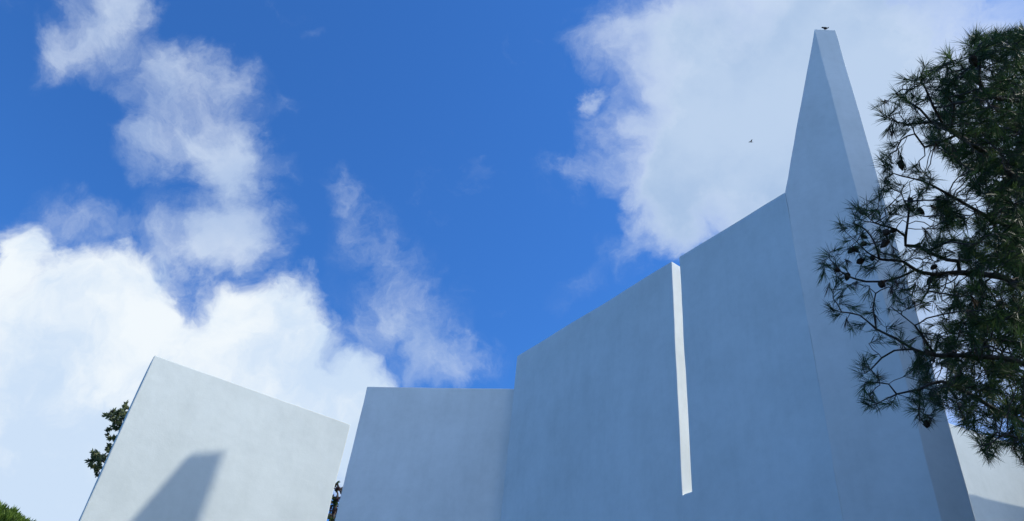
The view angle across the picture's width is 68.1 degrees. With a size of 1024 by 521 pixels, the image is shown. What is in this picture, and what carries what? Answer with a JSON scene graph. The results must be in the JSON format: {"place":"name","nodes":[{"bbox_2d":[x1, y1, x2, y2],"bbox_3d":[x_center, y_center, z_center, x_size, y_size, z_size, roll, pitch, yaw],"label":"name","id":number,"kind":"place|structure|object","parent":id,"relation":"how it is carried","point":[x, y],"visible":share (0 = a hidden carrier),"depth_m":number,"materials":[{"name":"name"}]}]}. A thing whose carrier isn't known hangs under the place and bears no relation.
{"place":"outdoors","nodes":[
{"label":"outdoors","id":0,"kind":"place"},
{"bbox_2d":[0,0,1023,520],"label":"sky","id":1,"kind":"structure","parent":0,"point":[312,205],"materials":[{"name":"blue"}]},
{"bbox_2d":[993,116,1023,251],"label":"pine tree","id":2,"kind":"object","parent":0,"point":[1021,174],"visible":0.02,"depth_m":8.62,"materials":[{"name":"green plant"}]},
{"label":"ground","id":3,"kind":"structure","parent":0,"visible":0},
{"bbox_2d":[0,501,35,520],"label":"shrub","id":4,"kind":"object","parent":3,"relation":"on","point":[8,514],"visible":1,"depth_m":6.44,"materials":[{"name":"green plant"}]},
{"bbox_2d":[83,400,128,477],"bbox_3d":[-7.280,5.923,12.174,1.041,7.672,1.873,-2,-39,11],"label":"pine tree","id":5,"kind":"object","parent":3,"relation":"on","point":[96,456],"visible":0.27,"depth_m":13.64,"materials":[{"name":"green plant"}]},
{"bbox_2d":[79,355,349,520],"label":"wall","id":6,"kind":"structure","parent":3,"relation":"on","point":[190,444],"depth_m":8.93,"materials":[{"name":"white paint"}]},
{"bbox_2d":[327,481,342,520],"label":"leafy tree","id":7,"kind":"object","parent":3,"relation":"on","point":[333,510],"visible":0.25,"depth_m":16.15,"materials":[{"name":"plant"}]},
{"bbox_2d":[335,387,513,520],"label":"wall","id":8,"kind":"structure","parent":3,"relation":"on","point":[427,454],"depth_m":14.60,"materials":[{"name":"white paint"}]},
{"bbox_2d":[500,192,843,520],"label":"slotted wall","id":9,"kind":"structure","parent":3,"relation":"on","point":[688,389],"depth_m":11.03,"materials":[{"name":"white paint"}]},
{"bbox_2d":[785,30,976,520],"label":"tower","id":10,"kind":"structure","parent":3,"relation":"on","point":[889,463],"depth_m":9.12,"materials":[{"name":"white paint"}]},
{"bbox_2d":[813,20,1023,467],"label":"pine tree","id":11,"kind":"object","parent":3,"relation":"on","point":[984,163],"visible":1,"depth_m":4.30,"materials":[{"name":"green plant"}]},
{"bbox_2d":[948,423,1023,520],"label":"wall","id":12,"kind":"structure","parent":3,"relation":"on","point":[995,491],"depth_m":13.64,"materials":[{"name":"white paint"}]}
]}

